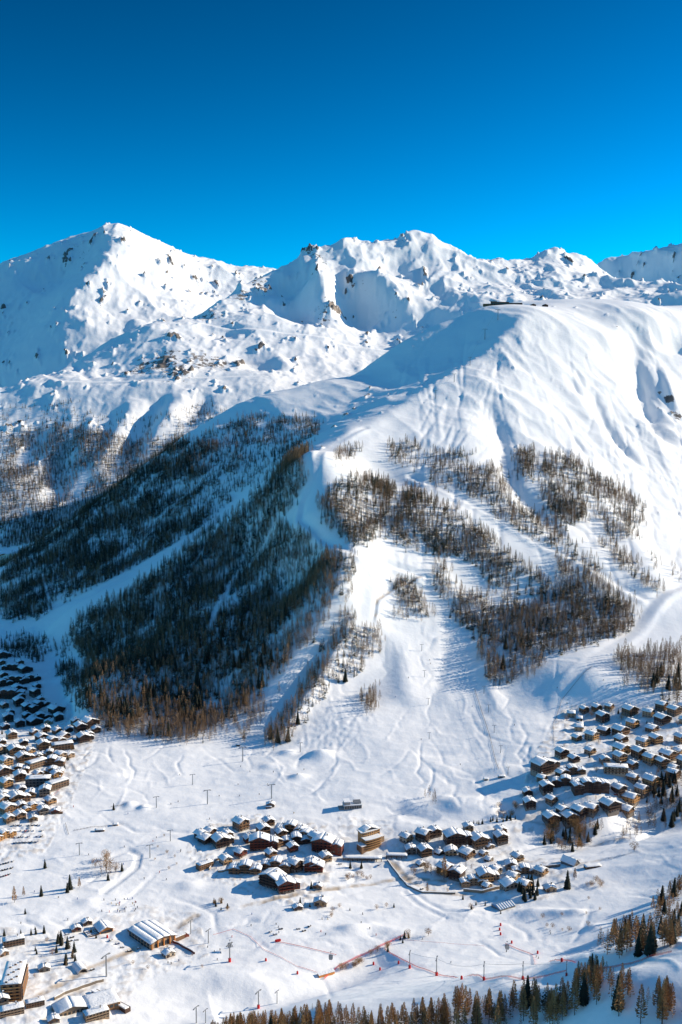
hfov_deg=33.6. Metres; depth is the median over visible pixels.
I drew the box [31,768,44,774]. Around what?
chalet
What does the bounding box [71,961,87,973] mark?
tunnel portal
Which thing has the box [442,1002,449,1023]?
larch tree
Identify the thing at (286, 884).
chalet
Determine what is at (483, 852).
lodge annex
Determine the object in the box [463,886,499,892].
road wall
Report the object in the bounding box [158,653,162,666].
fir tree
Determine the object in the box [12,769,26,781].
chalet
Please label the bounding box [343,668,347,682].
fir tree
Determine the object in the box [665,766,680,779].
chalet
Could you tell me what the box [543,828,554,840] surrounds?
bare broadleaf tree
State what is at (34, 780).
flat roofed block
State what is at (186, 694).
fir tree
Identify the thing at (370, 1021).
larch tree
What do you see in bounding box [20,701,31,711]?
chalet
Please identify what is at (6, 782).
chalet
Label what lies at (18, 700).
chalet
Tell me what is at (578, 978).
larch tree
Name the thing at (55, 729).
chalet
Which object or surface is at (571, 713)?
chalet
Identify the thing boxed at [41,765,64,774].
residence block
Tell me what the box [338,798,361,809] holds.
lift station
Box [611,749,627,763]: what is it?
chalet
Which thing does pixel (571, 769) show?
chalet
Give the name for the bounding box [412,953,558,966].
lift cable
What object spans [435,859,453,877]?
chalet
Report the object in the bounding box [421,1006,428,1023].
larch tree
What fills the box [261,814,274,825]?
chalet
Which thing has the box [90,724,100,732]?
chalet
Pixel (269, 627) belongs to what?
fir tree
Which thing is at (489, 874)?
chalet
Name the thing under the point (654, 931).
larch tree
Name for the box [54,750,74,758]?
residence block
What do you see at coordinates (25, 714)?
chalet
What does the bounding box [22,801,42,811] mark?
residence block
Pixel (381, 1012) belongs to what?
larch tree
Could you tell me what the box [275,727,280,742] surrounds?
fir tree
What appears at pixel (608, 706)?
chalet
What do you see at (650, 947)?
fir tree
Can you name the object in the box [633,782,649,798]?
chalet
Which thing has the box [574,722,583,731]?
chalet
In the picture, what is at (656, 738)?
chalet
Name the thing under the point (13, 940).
flat roofed block
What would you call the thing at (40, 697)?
chalet
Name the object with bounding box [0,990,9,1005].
chalet
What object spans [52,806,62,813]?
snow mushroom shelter
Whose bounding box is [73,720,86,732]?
chalet
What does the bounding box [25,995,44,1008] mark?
flat roofed block
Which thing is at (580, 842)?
bare broadleaf tree
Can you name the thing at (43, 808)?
chalet
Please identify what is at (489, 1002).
larch tree
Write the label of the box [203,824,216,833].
chalet
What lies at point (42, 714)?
residence block
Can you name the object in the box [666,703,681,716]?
chalet
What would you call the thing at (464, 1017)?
larch tree
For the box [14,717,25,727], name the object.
chalet
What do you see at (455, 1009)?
larch tree
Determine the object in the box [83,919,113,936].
mountain restaurant
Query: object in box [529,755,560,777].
hotel
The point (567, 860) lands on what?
pointed snow roof barn
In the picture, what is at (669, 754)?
chalet
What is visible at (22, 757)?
chalet
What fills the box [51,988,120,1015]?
snowy hall
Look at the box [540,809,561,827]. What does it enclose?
chalet
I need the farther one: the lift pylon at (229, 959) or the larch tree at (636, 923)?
the lift pylon at (229, 959)
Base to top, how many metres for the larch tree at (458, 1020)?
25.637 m
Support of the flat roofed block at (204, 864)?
on the valley and hill
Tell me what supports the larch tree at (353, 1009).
on the valley and hill
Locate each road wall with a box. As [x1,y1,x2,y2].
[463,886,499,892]
[542,863,559,867]
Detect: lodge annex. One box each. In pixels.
[0,946,9,957]
[27,812,38,822]
[37,961,50,971]
[46,1012,60,1023]
[50,806,59,813]
[69,922,81,932]
[80,916,92,926]
[160,946,175,958]
[266,799,274,806]
[291,901,302,910]
[312,881,323,889]
[313,894,327,906]
[415,858,424,866]
[433,847,444,855]
[478,848,487,856]
[481,880,493,888]
[483,854,494,861]
[485,841,495,849]
[542,881,557,892]
[576,714,582,720]
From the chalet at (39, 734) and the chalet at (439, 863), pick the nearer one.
the chalet at (439, 863)
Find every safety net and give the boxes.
[213,929,315,971]
[278,941,336,954]
[324,933,405,978]
[385,949,565,979]
[505,943,574,962]
[605,950,671,967]
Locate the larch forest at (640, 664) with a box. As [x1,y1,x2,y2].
[0,398,681,1023]
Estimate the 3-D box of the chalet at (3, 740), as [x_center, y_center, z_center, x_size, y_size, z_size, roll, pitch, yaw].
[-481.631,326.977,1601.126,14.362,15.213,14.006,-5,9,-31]
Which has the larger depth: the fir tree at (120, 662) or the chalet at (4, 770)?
the fir tree at (120, 662)
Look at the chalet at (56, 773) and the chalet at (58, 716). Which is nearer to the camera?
the chalet at (56, 773)
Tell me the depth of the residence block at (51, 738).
1610.57 m
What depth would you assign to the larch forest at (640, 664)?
1966.62 m
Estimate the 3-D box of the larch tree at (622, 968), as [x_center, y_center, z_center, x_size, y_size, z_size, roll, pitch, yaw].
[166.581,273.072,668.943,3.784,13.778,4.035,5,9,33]
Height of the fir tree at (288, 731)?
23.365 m
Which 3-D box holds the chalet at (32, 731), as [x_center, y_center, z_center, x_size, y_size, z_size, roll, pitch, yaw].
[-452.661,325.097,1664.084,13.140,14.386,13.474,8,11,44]
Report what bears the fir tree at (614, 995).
on the valley and hill
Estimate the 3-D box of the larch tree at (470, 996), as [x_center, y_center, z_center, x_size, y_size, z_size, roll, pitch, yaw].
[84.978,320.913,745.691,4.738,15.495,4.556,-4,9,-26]
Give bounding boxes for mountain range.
[0,222,681,553]
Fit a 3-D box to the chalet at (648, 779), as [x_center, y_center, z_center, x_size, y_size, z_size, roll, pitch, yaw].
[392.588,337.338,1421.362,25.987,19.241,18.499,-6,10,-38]
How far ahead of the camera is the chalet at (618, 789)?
1392.78 m
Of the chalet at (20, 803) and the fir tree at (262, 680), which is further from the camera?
the fir tree at (262, 680)
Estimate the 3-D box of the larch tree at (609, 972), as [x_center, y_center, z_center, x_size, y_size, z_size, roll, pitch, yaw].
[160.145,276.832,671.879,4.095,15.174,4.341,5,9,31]
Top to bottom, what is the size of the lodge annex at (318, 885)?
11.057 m
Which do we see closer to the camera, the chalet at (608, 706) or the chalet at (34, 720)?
the chalet at (608, 706)
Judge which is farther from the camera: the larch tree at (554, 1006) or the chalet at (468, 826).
the chalet at (468, 826)
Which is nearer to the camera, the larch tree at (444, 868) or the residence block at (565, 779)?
the larch tree at (444, 868)
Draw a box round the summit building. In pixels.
[483,301,521,306]
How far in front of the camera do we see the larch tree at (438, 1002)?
734.53 m
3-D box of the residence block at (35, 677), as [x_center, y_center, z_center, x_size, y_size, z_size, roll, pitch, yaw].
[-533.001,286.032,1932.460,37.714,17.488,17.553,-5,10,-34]
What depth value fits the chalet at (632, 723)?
1579.70 m
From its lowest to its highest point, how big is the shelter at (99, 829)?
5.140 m
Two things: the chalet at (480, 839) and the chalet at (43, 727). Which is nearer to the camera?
the chalet at (480, 839)
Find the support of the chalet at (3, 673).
on the valley and hill
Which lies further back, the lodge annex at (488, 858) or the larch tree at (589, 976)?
the lodge annex at (488, 858)
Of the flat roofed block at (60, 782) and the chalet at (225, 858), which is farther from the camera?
the flat roofed block at (60, 782)
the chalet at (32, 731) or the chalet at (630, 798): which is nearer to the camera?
the chalet at (630, 798)
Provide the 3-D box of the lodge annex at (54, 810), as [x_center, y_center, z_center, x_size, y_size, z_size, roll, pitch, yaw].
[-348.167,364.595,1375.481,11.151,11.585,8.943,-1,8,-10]
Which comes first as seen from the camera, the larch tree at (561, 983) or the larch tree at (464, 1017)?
the larch tree at (561, 983)
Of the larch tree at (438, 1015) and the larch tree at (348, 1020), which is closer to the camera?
the larch tree at (438, 1015)
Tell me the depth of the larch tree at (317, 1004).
777.47 m
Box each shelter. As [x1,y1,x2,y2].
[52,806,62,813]
[95,828,104,831]
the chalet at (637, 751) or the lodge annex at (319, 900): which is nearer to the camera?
the lodge annex at (319, 900)
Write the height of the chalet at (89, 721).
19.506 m
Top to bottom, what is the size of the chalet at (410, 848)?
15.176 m
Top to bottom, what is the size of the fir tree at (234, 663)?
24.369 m
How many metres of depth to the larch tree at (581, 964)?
695.44 m
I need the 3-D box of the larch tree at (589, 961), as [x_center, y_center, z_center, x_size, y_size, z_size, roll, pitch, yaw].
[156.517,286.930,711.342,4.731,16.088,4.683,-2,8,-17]
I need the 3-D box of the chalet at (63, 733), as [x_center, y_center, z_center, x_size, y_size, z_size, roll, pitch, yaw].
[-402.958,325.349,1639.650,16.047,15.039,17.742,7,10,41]
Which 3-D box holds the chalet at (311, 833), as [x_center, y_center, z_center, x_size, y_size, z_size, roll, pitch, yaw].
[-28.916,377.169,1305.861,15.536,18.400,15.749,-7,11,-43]
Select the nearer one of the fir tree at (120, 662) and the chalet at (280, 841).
the chalet at (280, 841)
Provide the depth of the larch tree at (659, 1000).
626.47 m
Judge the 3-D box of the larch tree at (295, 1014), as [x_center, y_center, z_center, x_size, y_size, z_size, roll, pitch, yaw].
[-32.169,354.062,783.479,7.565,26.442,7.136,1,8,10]
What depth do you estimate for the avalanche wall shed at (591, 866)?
1232.73 m
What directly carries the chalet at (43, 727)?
on the valley and hill
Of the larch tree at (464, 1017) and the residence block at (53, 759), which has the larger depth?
the residence block at (53, 759)
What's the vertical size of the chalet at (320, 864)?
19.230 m
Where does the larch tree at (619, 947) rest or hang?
on the valley and hill
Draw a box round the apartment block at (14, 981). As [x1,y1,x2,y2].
[0,960,28,1001]
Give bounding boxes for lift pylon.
[101,953,110,976]
[226,942,232,962]
[255,989,261,1008]
[435,956,437,975]
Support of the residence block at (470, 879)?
on the valley and hill
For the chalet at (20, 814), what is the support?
on the valley and hill
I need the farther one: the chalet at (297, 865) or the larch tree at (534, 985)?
the chalet at (297, 865)
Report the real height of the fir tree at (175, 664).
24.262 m
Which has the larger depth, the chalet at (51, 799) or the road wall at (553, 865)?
the chalet at (51, 799)
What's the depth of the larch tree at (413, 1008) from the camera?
745.12 m
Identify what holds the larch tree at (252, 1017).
on the valley and hill
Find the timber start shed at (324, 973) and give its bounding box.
[317,968,334,977]
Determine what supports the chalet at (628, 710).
on the valley and hill
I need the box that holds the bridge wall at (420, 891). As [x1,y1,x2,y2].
[387,859,454,893]
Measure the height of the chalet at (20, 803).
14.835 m
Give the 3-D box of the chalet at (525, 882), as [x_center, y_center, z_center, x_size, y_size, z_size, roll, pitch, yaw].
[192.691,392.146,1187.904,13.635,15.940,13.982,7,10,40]
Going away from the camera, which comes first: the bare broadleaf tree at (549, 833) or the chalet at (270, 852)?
the chalet at (270, 852)
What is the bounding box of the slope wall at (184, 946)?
[173,940,194,953]
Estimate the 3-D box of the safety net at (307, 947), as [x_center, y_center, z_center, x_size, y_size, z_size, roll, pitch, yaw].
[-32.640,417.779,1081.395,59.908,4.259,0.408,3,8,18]
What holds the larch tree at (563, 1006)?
on the valley and hill
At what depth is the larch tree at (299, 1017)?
776.91 m
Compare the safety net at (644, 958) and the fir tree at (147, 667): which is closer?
the safety net at (644, 958)
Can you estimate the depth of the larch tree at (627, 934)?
723.67 m
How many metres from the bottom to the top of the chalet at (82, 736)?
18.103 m
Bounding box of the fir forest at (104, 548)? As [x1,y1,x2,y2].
[0,400,681,1023]
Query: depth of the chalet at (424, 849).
1281.17 m
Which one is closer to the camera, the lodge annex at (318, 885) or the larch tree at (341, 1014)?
the larch tree at (341, 1014)
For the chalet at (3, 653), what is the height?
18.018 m
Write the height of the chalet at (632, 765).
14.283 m
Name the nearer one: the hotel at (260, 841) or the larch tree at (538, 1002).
the larch tree at (538, 1002)
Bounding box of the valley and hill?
[0,299,681,1023]
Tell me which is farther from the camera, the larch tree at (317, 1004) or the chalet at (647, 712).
the chalet at (647, 712)
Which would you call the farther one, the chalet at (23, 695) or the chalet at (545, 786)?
the chalet at (23, 695)
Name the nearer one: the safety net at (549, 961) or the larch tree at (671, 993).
the larch tree at (671, 993)
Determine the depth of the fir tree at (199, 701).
1719.81 m
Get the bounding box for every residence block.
[0,678,13,686]
[0,687,25,698]
[0,743,9,754]
[0,828,16,840]
[1,662,19,670]
[3,674,29,683]
[9,763,29,773]
[19,673,41,684]
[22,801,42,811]
[28,699,49,713]
[29,711,52,718]
[40,748,56,756]
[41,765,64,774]
[44,754,65,766]
[46,735,65,745]
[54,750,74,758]
[228,858,262,874]
[260,855,290,873]
[274,819,307,833]
[281,831,310,845]
[290,827,313,834]
[458,873,486,887]
[511,862,534,874]
[552,773,579,787]
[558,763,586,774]
[571,777,609,795]
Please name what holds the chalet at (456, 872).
on the valley and hill
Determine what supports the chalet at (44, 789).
on the valley and hill
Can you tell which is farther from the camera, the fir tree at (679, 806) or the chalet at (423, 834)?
the fir tree at (679, 806)
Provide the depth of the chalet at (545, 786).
1393.03 m
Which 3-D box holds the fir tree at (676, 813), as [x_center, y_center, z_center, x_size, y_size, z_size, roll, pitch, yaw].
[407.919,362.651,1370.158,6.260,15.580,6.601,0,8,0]
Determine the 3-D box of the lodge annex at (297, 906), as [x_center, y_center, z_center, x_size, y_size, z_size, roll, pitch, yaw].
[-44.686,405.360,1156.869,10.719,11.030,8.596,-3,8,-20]
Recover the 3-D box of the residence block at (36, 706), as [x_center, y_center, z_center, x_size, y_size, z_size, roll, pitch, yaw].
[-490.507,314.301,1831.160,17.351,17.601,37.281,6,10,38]
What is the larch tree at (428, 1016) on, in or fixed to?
on the valley and hill
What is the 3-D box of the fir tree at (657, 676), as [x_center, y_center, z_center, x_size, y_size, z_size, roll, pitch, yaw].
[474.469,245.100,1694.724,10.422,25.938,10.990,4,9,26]
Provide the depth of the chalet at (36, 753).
1547.57 m
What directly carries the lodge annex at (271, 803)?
on the valley and hill
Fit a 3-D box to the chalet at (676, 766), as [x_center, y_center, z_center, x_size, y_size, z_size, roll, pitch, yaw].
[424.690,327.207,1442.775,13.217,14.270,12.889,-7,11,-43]
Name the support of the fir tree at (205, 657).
on the valley and hill
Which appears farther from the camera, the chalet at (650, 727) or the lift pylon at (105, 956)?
the chalet at (650, 727)
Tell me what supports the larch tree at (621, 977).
on the valley and hill
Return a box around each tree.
[11,886,16,902]
[39,886,42,896]
[68,874,72,889]
[73,942,76,952]
[98,855,114,872]
[118,655,123,669]
[122,700,125,713]
[145,660,150,672]
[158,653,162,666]
[166,721,170,734]
[173,658,177,671]
[184,647,188,660]
[184,687,188,700]
[194,695,199,709]
[198,694,201,708]
[202,650,207,663]
[220,623,224,636]
[231,654,235,667]
[237,654,241,668]
[249,1012,254,1023]
[257,674,260,688]
[258,653,262,666]
[260,672,264,686]
[267,619,271,632]
[273,1010,277,1023]
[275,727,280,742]
[285,727,290,741]
[290,1009,296,1023]
[292,1005,297,1023]
[295,711,299,724]
[297,1006,303,1023]
[304,1003,309,1023]
[314,999,320,1022]
[316,1009,320,1023]
[325,1007,330,1023]
[329,1004,333,1019]
[336,1003,343,1023]
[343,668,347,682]
[345,1011,350,1023]
[350,1003,355,1023]
[355,1007,361,1023]
[362,1009,367,1023]
[368,1013,374,1023]
[375,1003,383,1023]
[383,1006,391,1023]
[390,1002,393,1023]
[399,1002,406,1023]
[410,998,417,1021]
[412,1012,417,1023]
[418,997,425,1023]
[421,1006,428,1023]
[423,1006,431,1023]
[428,998,434,1022]
[434,1008,439,1023]
[435,997,441,1021]
[439,997,449,1023]
[440,856,447,875]
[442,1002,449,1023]
[451,986,457,1006]
[452,997,460,1021]
[452,1007,460,1023]
[453,989,461,1010]
[459,986,470,1016]
[460,1007,467,1023]
[467,987,472,1006]
[470,998,478,1023]
[471,998,479,1023]
[472,991,479,1016]
[472,999,482,1023]
[482,995,486,1012]
[484,988,493,1019]
[491,1003,495,1021]
[492,1002,501,1023]
[496,989,504,1020]
[502,994,508,1015]
[509,980,518,1010]
[509,988,514,1010]
[517,990,523,1008]
[518,985,529,1020]
[523,975,531,1007]
[528,978,537,1003]
[528,996,537,1023]
[533,990,540,1014]
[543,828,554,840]
[545,991,552,1013]
[546,987,554,1013]
[546,999,552,1023]
[547,990,557,1022]
[550,817,560,826]
[552,983,560,1017]
[557,976,566,1010]
[558,991,566,1019]
[563,827,567,839]
[563,870,570,889]
[563,980,571,1010]
[569,968,579,1000]
[570,819,580,830]
[570,978,580,1014]
[571,838,583,847]
[573,967,579,991]
[574,828,584,837]
[578,963,582,984]
[579,972,588,1006]
[586,965,591,985]
[587,956,591,968]
[590,965,597,995]
[592,964,600,991]
[592,978,600,1004]
[593,824,597,834]
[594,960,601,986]
[599,963,602,981]
[600,956,604,973]
[607,966,612,987]
[609,918,617,945]
[611,975,623,1012]
[613,979,624,1015]
[615,934,622,957]
[618,970,624,1000]
[619,962,624,978]
[620,922,626,947]
[621,922,631,951]
[622,920,631,947]
[624,969,631,994]
[631,915,639,942]
[633,934,642,956]
[635,985,647,1023]
[640,928,644,950]
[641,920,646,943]
[643,925,656,955]
[646,916,651,935]
[650,671,655,686]
[652,780,656,793]
[652,921,657,944]
[652,977,660,1009]
[655,667,659,682]
[656,896,661,911]
[656,984,668,1023]
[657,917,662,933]
[657,989,667,1023]
[658,978,670,1012]
[659,885,664,903]
[659,918,668,946]
[660,780,665,795]
[660,977,671,1010]
[661,899,666,913]
[665,674,670,689]
[665,919,674,946]
[667,776,671,787]
[667,920,677,944]
[667,921,675,947]
[668,786,674,802]
[668,811,674,827]
[668,983,673,1005]
[670,878,677,896]
[670,982,676,1008]
[675,662,679,677]
[675,805,678,816]
[675,901,679,915]
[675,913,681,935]
[678,799,681,811]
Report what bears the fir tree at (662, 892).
on the valley and hill
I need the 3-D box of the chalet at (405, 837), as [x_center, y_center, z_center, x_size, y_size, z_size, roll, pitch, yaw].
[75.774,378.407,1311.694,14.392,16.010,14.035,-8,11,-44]
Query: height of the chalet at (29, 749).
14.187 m
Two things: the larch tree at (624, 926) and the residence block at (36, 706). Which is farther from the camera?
the residence block at (36, 706)
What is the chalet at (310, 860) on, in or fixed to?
on the valley and hill
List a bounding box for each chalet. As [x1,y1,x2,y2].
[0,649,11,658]
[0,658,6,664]
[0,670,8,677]
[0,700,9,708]
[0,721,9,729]
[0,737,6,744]
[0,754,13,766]
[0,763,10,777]
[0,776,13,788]
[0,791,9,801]
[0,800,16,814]
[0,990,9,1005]
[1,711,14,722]
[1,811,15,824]
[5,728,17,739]
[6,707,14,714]
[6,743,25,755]
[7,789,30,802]
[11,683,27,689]
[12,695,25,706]
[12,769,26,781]
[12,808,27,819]
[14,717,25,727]
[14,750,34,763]
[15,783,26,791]
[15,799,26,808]
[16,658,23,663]
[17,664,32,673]
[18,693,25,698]
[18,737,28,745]
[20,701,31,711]
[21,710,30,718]
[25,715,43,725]
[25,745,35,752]
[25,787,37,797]
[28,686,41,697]
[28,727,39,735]
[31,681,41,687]
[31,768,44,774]
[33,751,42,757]
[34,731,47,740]
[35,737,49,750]
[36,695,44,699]
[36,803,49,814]
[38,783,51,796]
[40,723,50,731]
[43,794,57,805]
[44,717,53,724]
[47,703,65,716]
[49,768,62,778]
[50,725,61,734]
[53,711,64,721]
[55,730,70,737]
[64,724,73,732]
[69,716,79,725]
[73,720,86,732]
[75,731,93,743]
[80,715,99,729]
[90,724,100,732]
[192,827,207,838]
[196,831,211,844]
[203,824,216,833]
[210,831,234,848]
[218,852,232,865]
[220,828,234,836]
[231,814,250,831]
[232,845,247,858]
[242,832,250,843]
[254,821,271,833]
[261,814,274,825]
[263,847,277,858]
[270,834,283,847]
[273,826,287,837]
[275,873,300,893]
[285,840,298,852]
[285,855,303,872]
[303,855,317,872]
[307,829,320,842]
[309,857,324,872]
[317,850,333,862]
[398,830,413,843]
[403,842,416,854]
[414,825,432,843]
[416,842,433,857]
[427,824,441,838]
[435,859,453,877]
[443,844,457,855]
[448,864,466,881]
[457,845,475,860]
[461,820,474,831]
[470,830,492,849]
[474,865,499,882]
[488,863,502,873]
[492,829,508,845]
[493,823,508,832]
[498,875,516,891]
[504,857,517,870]
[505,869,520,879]
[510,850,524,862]
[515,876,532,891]
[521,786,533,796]
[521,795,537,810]
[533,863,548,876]
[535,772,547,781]
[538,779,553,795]
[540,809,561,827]
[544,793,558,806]
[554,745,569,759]
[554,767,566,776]
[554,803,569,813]
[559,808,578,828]
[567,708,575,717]
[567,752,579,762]
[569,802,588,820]
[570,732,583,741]
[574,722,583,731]
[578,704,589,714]
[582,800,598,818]
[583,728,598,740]
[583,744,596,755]
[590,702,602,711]
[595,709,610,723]
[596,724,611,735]
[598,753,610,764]
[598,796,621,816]
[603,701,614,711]
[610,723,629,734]
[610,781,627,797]
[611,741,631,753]
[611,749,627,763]
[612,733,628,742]
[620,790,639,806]
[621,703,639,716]
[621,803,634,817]
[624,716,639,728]
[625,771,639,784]
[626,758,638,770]
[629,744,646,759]
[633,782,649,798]
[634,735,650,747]
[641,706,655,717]
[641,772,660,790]
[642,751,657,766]
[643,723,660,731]
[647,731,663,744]
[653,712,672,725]
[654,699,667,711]
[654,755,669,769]
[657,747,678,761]
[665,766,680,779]
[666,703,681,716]
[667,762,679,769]
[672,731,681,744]
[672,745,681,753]
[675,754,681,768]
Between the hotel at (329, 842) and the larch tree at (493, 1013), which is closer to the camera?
the larch tree at (493, 1013)
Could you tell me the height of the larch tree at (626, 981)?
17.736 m
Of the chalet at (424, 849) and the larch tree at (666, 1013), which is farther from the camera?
the chalet at (424, 849)
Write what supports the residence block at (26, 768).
on the valley and hill
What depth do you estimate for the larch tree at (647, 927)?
721.46 m
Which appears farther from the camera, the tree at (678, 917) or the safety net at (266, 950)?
the safety net at (266, 950)
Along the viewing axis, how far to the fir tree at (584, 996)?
674.44 m
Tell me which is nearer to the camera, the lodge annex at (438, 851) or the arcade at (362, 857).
the arcade at (362, 857)
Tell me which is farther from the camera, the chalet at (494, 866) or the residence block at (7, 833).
the residence block at (7, 833)
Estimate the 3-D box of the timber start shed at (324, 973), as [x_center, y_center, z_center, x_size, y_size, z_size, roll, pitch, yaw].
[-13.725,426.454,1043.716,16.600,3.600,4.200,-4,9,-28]
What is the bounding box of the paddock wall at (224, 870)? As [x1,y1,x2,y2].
[209,858,233,871]
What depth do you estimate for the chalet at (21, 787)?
1432.91 m
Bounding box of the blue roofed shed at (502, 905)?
[491,899,515,910]
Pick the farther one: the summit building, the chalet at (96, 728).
the summit building
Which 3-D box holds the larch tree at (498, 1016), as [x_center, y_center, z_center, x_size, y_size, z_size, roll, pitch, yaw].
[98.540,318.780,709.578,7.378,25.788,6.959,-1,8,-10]
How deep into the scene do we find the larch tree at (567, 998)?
680.54 m
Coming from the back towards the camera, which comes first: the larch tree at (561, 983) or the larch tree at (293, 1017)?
the larch tree at (293, 1017)
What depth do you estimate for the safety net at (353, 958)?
1075.56 m
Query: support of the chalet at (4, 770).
on the valley and hill
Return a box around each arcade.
[343,855,381,861]
[386,852,406,859]
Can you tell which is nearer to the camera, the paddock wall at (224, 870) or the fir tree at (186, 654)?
the paddock wall at (224, 870)
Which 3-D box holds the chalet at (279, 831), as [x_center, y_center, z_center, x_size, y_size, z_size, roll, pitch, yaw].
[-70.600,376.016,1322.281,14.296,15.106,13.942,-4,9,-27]
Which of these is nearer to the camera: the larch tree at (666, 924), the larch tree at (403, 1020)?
the larch tree at (666, 924)
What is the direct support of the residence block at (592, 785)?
on the valley and hill
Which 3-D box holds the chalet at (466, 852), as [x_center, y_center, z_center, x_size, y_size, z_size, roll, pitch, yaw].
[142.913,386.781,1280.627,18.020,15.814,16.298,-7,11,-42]
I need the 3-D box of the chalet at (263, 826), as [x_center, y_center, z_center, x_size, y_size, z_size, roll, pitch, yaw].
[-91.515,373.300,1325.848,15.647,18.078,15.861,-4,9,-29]
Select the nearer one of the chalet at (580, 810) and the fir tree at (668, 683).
the chalet at (580, 810)
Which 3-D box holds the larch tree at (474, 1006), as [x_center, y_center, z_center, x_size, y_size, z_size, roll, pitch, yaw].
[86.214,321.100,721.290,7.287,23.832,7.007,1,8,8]
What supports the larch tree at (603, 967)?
on the valley and hill
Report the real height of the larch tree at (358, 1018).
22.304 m
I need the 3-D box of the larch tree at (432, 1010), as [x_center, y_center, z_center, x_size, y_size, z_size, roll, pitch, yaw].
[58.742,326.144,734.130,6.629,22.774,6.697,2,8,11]
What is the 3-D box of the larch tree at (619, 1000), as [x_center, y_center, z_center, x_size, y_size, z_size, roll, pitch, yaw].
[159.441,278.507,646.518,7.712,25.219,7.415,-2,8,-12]
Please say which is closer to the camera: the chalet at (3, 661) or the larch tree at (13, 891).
the larch tree at (13, 891)
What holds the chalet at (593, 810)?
on the valley and hill
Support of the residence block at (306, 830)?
on the valley and hill
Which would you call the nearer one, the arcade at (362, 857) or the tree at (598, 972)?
the tree at (598, 972)
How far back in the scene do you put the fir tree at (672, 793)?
1392.12 m
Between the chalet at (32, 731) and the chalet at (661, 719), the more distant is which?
the chalet at (32, 731)
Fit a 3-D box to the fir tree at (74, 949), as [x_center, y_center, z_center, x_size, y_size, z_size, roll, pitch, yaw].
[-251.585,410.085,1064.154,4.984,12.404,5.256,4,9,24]
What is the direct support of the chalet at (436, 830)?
on the valley and hill
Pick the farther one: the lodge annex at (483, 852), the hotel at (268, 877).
the lodge annex at (483, 852)
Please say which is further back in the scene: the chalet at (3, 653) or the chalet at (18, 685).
the chalet at (3, 653)
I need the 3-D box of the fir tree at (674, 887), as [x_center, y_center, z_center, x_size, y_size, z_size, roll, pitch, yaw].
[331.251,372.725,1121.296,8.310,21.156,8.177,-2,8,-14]
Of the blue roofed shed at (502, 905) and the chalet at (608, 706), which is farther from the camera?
the chalet at (608, 706)
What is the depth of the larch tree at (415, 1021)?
720.68 m
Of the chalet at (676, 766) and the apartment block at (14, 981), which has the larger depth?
the chalet at (676, 766)
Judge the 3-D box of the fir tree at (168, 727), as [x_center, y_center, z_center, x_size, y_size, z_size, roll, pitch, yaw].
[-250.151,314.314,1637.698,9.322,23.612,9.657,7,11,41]
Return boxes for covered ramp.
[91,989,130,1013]
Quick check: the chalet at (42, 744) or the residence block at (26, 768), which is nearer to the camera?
the residence block at (26, 768)
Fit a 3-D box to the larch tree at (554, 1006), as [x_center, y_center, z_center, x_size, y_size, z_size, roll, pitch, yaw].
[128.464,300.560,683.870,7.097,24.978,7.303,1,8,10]
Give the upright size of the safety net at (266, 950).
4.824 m
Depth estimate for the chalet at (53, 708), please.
1800.13 m
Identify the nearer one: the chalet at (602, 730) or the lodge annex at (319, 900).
the lodge annex at (319, 900)
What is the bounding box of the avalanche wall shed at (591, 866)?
[583,863,601,869]
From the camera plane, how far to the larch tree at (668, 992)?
629.99 m
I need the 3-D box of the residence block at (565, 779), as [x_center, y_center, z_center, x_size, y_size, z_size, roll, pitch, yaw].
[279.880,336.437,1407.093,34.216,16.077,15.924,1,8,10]
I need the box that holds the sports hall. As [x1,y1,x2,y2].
[127,919,188,949]
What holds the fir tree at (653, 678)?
on the valley and hill
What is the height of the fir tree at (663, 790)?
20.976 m
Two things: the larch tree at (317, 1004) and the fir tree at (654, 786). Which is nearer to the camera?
the larch tree at (317, 1004)
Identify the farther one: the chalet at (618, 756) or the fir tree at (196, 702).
the fir tree at (196, 702)
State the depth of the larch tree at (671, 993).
632.44 m
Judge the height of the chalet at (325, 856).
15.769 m
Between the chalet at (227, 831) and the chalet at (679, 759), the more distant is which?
the chalet at (679, 759)
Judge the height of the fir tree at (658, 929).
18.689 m
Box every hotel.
[249,831,278,851]
[258,867,286,890]
[310,831,344,855]
[356,824,384,853]
[442,826,472,847]
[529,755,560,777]
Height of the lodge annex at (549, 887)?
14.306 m
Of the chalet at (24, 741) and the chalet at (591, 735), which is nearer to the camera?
the chalet at (591, 735)
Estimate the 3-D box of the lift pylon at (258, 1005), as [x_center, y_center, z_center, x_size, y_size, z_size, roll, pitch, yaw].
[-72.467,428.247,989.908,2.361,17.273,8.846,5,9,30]
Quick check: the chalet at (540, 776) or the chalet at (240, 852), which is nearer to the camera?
the chalet at (240, 852)
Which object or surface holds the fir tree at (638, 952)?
on the valley and hill
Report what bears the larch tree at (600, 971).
on the valley and hill
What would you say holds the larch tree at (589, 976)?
on the valley and hill
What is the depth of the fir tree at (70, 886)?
1188.95 m
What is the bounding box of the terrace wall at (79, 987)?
[54,978,103,999]
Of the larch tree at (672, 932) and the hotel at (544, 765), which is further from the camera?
the hotel at (544, 765)
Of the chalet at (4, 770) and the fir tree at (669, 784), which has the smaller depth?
the fir tree at (669, 784)
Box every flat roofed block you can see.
[0,1001,24,1018]
[2,933,24,947]
[24,755,47,770]
[25,772,51,786]
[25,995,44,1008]
[44,775,69,791]
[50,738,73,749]
[83,1004,109,1022]
[196,858,213,870]
[603,761,627,776]
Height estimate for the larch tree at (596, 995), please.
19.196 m
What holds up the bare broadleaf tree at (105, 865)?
on the valley and hill
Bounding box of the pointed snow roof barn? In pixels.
[560,854,579,866]

